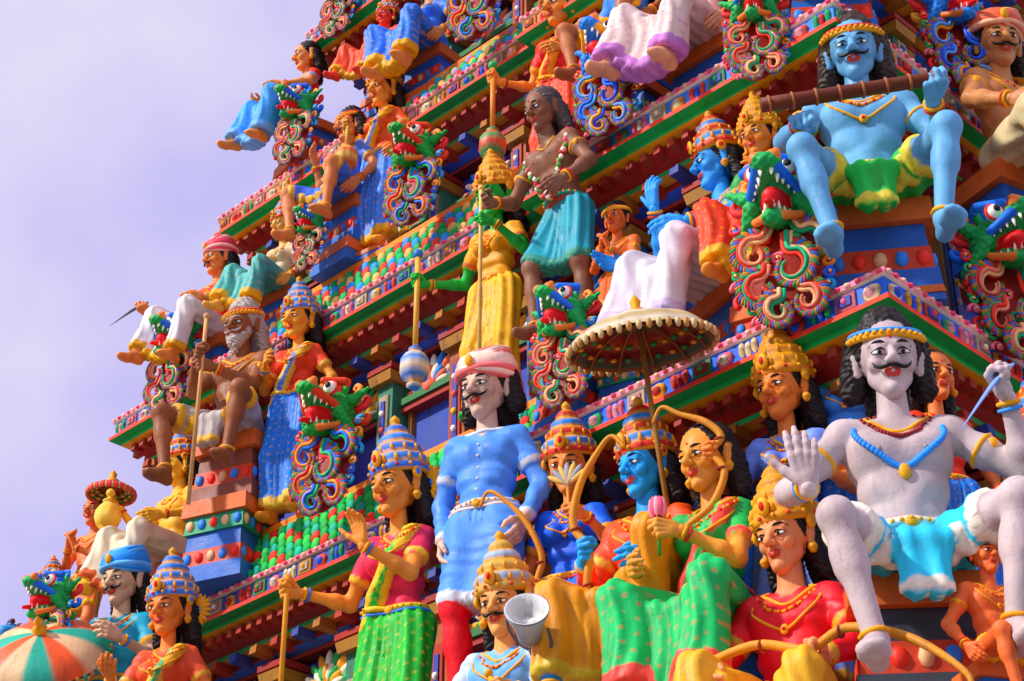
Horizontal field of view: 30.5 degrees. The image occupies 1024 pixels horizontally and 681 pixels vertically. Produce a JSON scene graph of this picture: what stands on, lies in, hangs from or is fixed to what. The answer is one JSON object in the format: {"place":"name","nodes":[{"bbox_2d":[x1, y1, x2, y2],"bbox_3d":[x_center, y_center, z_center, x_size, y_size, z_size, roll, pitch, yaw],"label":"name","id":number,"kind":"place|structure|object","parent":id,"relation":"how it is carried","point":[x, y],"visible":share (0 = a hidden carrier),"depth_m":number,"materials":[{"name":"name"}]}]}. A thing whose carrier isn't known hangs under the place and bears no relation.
{"place":"outdoors","nodes":[
{"label":"outdoors","id":0,"kind":"place"},
{"bbox_2d":[0,0,363,625],"label":"sky","id":1,"kind":"structure","parent":0,"point":[115,178],"materials":[{"name":"purple"}]},
{"bbox_2d":[478,0,587,158],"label":"red saree woman statue","id":2,"kind":"object","parent":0,"point":[549,57],"visible":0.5,"depth_m":12.56,"materials":[{"name":"paint"}]},
{"bbox_2d":[1016,381,1023,418],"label":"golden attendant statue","id":3,"kind":"object","parent":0,"point":[1020,394],"visible":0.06,"depth_m":8.71,"materials":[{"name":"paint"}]},
{"label":"ground","id":4,"kind":"structure","parent":0,"visible":0},
{"bbox_2d":[80,0,1023,680],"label":"temple tower","id":5,"kind":"structure","parent":4,"relation":"on","point":[366,306],"depth_m":11.95,"materials":[{"name":"paint"}]},
{"bbox_2d":[0,555,63,635],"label":"blue swordsman statue","id":6,"kind":"object","parent":5,"relation":"on","point":[53,563],"visible":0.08,"depth_m":13.93,"materials":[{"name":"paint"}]},
{"bbox_2d":[21,569,82,627],"bbox_3d":[-2.929,1.802,11.910,0.379,0.784,0.389,1,-31,-2],"label":"dragon sculpture","id":7,"kind":"object","parent":5,"relation":"on","point":[52,595],"visible":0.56,"depth_m":11.90,"materials":[{"name":"paint"}]},
{"bbox_2d":[0,616,113,680],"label":"ceremonial parasol","id":8,"kind":"object","parent":5,"relation":"on","point":[37,649],"visible":0.92,"depth_m":11.56,"materials":[{"name":"paint"}]},
{"bbox_2d":[61,499,102,622],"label":"child devotee statue","id":9,"kind":"object","parent":5,"relation":"on","point":[78,550],"visible":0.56,"depth_m":13.93,"materials":[{"name":"paint"}]},
{"bbox_2d":[85,470,136,617],"bbox_3d":[-3.007,1.488,13.877,0.387,1.192,0.388,-27,-41,37],"label":"ceremonial parasol","id":10,"kind":"object","parent":5,"relation":"on","point":[124,496],"visible":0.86,"depth_m":14.09,"materials":[{"name":"paint"}]},
{"bbox_2d":[88,545,153,680],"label":"turbaned man statue","id":11,"kind":"object","parent":5,"relation":"on","point":[124,571],"visible":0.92,"depth_m":12.13,"materials":[{"name":"paint"}]},
{"bbox_2d":[72,433,199,595],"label":"robed sage statue","id":12,"kind":"object","parent":5,"relation":"on","point":[157,531],"visible":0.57,"depth_m":13.08,"materials":[{"name":"paint"}]},
{"bbox_2d":[97,547,211,680],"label":"crowned woman statue","id":13,"kind":"object","parent":5,"relation":"on","point":[177,607],"visible":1,"depth_m":11.33,"materials":[{"name":"paint"}]},
{"bbox_2d":[142,311,203,412],"bbox_3d":[-2.530,0.171,14.086,0.440,0.910,0.452,4,-31,-6],"label":"dragon sculpture","id":14,"kind":"object","parent":5,"relation":"on","point":[169,381],"visible":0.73,"depth_m":13.98,"materials":[{"name":"paint"}]},
{"bbox_2d":[110,234,240,364],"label":"red turban man statue","id":15,"kind":"object","parent":5,"relation":"on","point":[220,252],"visible":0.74,"depth_m":14.21,"materials":[{"name":"paint"}]},
{"bbox_2d":[142,296,284,597],"bbox_3d":[-1.961,0.581,12.709,0.749,2.251,0.957,-14,-34,21],"label":"old ascetic statue","id":16,"kind":"object","parent":5,"relation":"on","point":[224,529],"visible":0.97,"depth_m":12.50,"materials":[{"name":"paint"}]},
{"bbox_2d":[202,200,302,335],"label":"golden deity statue","id":17,"kind":"object","parent":5,"relation":"on","point":[266,282],"visible":0.66,"depth_m":14.00,"materials":[{"name":"paint"}]},
{"bbox_2d":[217,40,338,180],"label":"long haired seated woman statue","id":18,"kind":"object","parent":5,"relation":"on","point":[254,125],"visible":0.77,"depth_m":15.11,"materials":[{"name":"paint"}]},
{"bbox_2d":[254,276,337,525],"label":"blue saree woman statue","id":19,"kind":"object","parent":5,"relation":"on","point":[303,357],"visible":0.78,"depth_m":12.80,"materials":[{"name":"paint"}]},
{"bbox_2d":[272,81,323,165],"bbox_3d":[-1.677,-1.687,14.709,0.392,0.809,0.402,1,-31,-2],"label":"dragon sculpture","id":20,"kind":"object","parent":5,"relation":"on","point":[296,106],"visible":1,"depth_m":14.66,"materials":[{"name":"paint"}]},
{"bbox_2d":[291,203,331,271],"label":"dragon sculpture","id":21,"kind":"object","parent":5,"relation":"on","point":[312,233],"visible":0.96,"depth_m":13.29,"materials":[{"name":"paint"}]},
{"bbox_2d":[271,105,376,283],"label":"moustached guard statue","id":22,"kind":"object","parent":5,"relation":"on","point":[334,194],"visible":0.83,"depth_m":13.55,"materials":[{"name":"paint"}]},
{"bbox_2d":[288,376,371,516],"bbox_3d":[-1.128,0.655,11.657,0.490,1.011,0.502,4,-31,-6],"label":"dragon sculpture","id":23,"kind":"object","parent":5,"relation":"attached to","point":[329,420],"visible":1,"depth_m":11.58,"materials":[{"name":"paint"}]},
{"bbox_2d":[318,0,358,39],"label":"dragon sculpture","id":24,"kind":"object","parent":5,"relation":"on","point":[338,16],"visible":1,"depth_m":15.44,"materials":[{"name":"paint"}]},
{"bbox_2d":[278,416,439,680],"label":"green saree woman statue","id":25,"kind":"object","parent":5,"relation":"on","point":[397,633],"visible":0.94,"depth_m":9.98,"materials":[{"name":"paint"}]},
{"bbox_2d":[323,0,404,118],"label":"red deity statue","id":26,"kind":"object","parent":5,"relation":"on","point":[347,63],"visible":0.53,"depth_m":14.61,"materials":[{"name":"paint"}]},
{"bbox_2d":[335,75,410,261],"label":"orange blouse woman statue","id":27,"kind":"object","parent":5,"relation":"on","point":[387,96],"visible":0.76,"depth_m":13.67,"materials":[{"name":"paint"}]},
{"bbox_2d":[360,0,461,101],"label":"blue robed statue","id":28,"kind":"object","parent":5,"relation":"on","point":[415,50],"visible":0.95,"depth_m":14.14,"materials":[{"name":"paint"}]},
{"bbox_2d":[382,118,448,226],"bbox_3d":[-0.649,-1.116,12.667,0.428,0.885,0.439,4,-31,-6],"label":"dragon sculpture","id":29,"kind":"object","parent":5,"relation":"on","point":[416,157],"visible":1,"depth_m":12.60,"materials":[{"name":"paint"}]},
{"bbox_2d":[399,148,529,421],"bbox_3d":[-0.245,-0.365,11.690,0.856,1.989,0.591,-20,-36,29],"label":"green deity statue","id":30,"kind":"object","parent":5,"relation":"on","point":[494,302],"visible":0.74,"depth_m":11.56,"materials":[{"name":"paint"}]},
{"bbox_2d":[446,0,500,42],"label":"dragon sculpture","id":31,"kind":"object","parent":5,"relation":"attached to","point":[476,19],"visible":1,"depth_m":13.33,"materials":[{"name":"paint"}]},
{"bbox_2d":[432,345,552,680],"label":"blue coat man statue","id":32,"kind":"object","parent":5,"relation":"on","point":[496,450],"visible":0.9,"depth_m":9.96,"materials":[{"name":"paint"}]},
{"bbox_2d":[452,530,535,680],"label":"crowned moustache man statue","id":33,"kind":"object","parent":5,"relation":"attached to","point":[503,577],"visible":0.66,"depth_m":8.93,"materials":[{"name":"paint"}]},
{"bbox_2d":[480,85,598,431],"bbox_3d":[0.222,-0.518,11.007,0.722,2.368,0.749,23,-38,-33],"label":"garlanded elder statue","id":34,"kind":"object","parent":5,"relation":"on","point":[559,159],"visible":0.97,"depth_m":11.09,"materials":[{"name":"paint"}]},
{"bbox_2d":[479,401,613,584],"bbox_3d":[0.228,1.457,9.384,0.725,2.627,0.610,-14,-34,21],"label":"blue dress woman statue","id":35,"kind":"object","parent":5,"relation":"on","point":[568,447],"visible":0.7,"depth_m":9.75,"materials":[{"name":"paint"}]},
{"bbox_2d":[527,281,601,408],"bbox_3d":[0.298,0.029,10.371,0.404,0.834,0.414,4,-31,-6],"label":"dragon sculpture","id":36,"kind":"object","parent":5,"relation":"on","point":[562,314],"visible":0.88,"depth_m":10.33,"materials":[{"name":"paint"}]},
{"bbox_2d":[571,13,639,137],"bbox_3d":[0.603,-1.602,11.496,0.453,0.935,0.464,4,-31,-6],"label":"dragon sculpture","id":37,"kind":"object","parent":5,"relation":"on","point":[609,106],"visible":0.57,"depth_m":11.38,"materials":[{"name":"paint"}]},
{"bbox_2d":[530,396,694,680],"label":"blue archer deity statue","id":38,"kind":"object","parent":5,"relation":"on","point":[572,623],"visible":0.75,"depth_m":8.71,"materials":[{"name":"paint"}]},
{"bbox_2d":[504,593,552,654],"bbox_3d":[0.079,1.336,8.537,0.259,0.210,0.314,19,-49,31],"label":"horn loudspeaker","id":39,"kind":"object","parent":38,"relation":"attached to","point":[526,615],"visible":0.96,"depth_m":8.49,"materials":[{"name":"paint"}]},
{"bbox_2d":[553,0,672,112],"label":"blue seated statue","id":40,"kind":"object","parent":5,"relation":"on","point":[568,34],"visible":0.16,"depth_m":11.98,"materials":[{"name":"paint"}]},
{"bbox_2d":[589,200,653,400],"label":"child devotee statue","id":41,"kind":"object","parent":5,"relation":"on","point":[616,215],"visible":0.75,"depth_m":10.74,"materials":[{"name":"paint"}]},
{"bbox_2d":[565,295,719,508],"bbox_3d":[0.709,0.460,9.235,0.783,1.472,0.784,-11,-19,11],"label":"ceremonial parasol","id":42,"kind":"object","parent":5,"relation":"on","point":[635,338],"visible":0.98,"depth_m":9.49,"materials":[{"name":"paint"}]},
{"bbox_2d":[584,0,730,89],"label":"white robed seated statue","id":43,"kind":"object","parent":5,"relation":"on","point":[676,43],"visible":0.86,"depth_m":11.18,"materials":[{"name":"paint"}]},
{"bbox_2d":[590,110,747,342],"bbox_3d":[0.936,-0.560,10.430,1.080,1.842,0.892,17,-35,-25],"label":"blue four armed deity statue","id":44,"kind":"object","parent":5,"relation":"on","point":[669,274],"visible":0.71,"depth_m":10.20,"materials":[{"name":"paint"}]},
{"bbox_2d":[595,420,763,680],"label":"green saree seated woman statue","id":45,"kind":"object","parent":5,"relation":"on","point":[650,634],"visible":0.87,"depth_m":8.17,"materials":[{"name":"paint"}]},
{"bbox_2d":[677,455,696,510],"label":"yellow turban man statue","id":46,"kind":"object","parent":5,"relation":"on","point":[692,496],"visible":0.02,"depth_m":9.67,"materials":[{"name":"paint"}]},
{"bbox_2d":[685,444,753,589],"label":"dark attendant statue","id":47,"kind":"object","parent":5,"relation":"on","point":[747,579],"visible":0.03,"depth_m":9.20,"materials":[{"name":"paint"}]},
{"bbox_2d":[693,91,812,335],"bbox_3d":[1.292,-0.711,10.064,0.567,1.721,0.793,-17,-35,25],"label":"orange goddess statue","id":48,"kind":"object","parent":5,"relation":"on","point":[757,129],"visible":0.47,"depth_m":9.81,"materials":[{"name":"paint"}]},
{"bbox_2d":[651,328,855,680],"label":"lilac archer statue","id":49,"kind":"object","parent":5,"relation":"on","point":[786,392],"visible":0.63,"depth_m":9.05,"materials":[{"name":"paint"}]},
{"bbox_2d":[718,0,792,80],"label":"dragon sculpture","id":50,"kind":"object","parent":5,"relation":"on","point":[755,52],"visible":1,"depth_m":10.58,"materials":[{"name":"paint"}]},
{"bbox_2d":[724,147,843,328],"bbox_3d":[1.381,-0.491,9.425,0.526,1.087,0.540,9,-32,-15],"label":"dragon sculpture","id":51,"kind":"object","parent":5,"relation":"on","point":[782,279],"visible":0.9,"depth_m":9.33,"materials":[{"name":"paint"}]},
{"bbox_2d":[673,454,973,680],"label":"red archer statue","id":52,"kind":"object","parent":5,"relation":"on","point":[793,627],"visible":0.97,"depth_m":7.95,"materials":[{"name":"paint"}]},
{"bbox_2d":[800,385,865,502],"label":"blue attendant woman statue","id":53,"kind":"object","parent":5,"relation":"on","point":[836,407],"visible":0.05,"depth_m":9.13,"materials":[{"name":"paint"}]},
{"bbox_2d":[759,10,967,305],"bbox_3d":[1.812,-1.048,9.813,0.996,2.036,1.125,-5,-32,8],"label":"light blue warrior statue","id":54,"kind":"object","parent":5,"relation":"on","point":[864,109],"visible":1,"depth_m":9.53,"materials":[{"name":"paint"}]},
{"bbox_2d":[764,305,1023,680],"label":"seated warrior statue","id":55,"kind":"object","parent":5,"relation":"on","point":[901,542],"visible":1,"depth_m":7.72,"materials":[{"name":"paint"}]},
{"bbox_2d":[909,0,989,89],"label":"dragon sculpture","id":56,"kind":"object","parent":5,"relation":"on","point":[943,30],"visible":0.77,"depth_m":11.19,"materials":[{"name":"paint"}]},
{"bbox_2d":[910,348,1003,585],"bbox_3d":[1.995,1.037,8.389,0.558,2.316,0.390,8,-32,-13],"label":"red haired attendant statue","id":57,"kind":"object","parent":5,"relation":"on","point":[962,485],"visible":0.23,"depth_m":8.76,"materials":[{"name":"paint"}]},
{"bbox_2d":[941,542,1023,680],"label":"infant statue","id":58,"kind":"object","parent":5,"relation":"on","point":[990,651],"visible":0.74,"depth_m":7.35,"materials":[{"name":"paint"}]},
{"bbox_2d":[948,194,1023,359],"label":"dragon sculpture","id":59,"kind":"object","parent":5,"relation":"on","point":[992,251],"visible":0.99,"depth_m":9.68,"materials":[{"name":"paint"}]},
{"bbox_2d":[952,7,1023,332],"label":"brown warrior statue","id":60,"kind":"object","parent":5,"relation":"on","point":[993,98],"visible":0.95,"depth_m":10.66,"materials":[{"name":"paint"}]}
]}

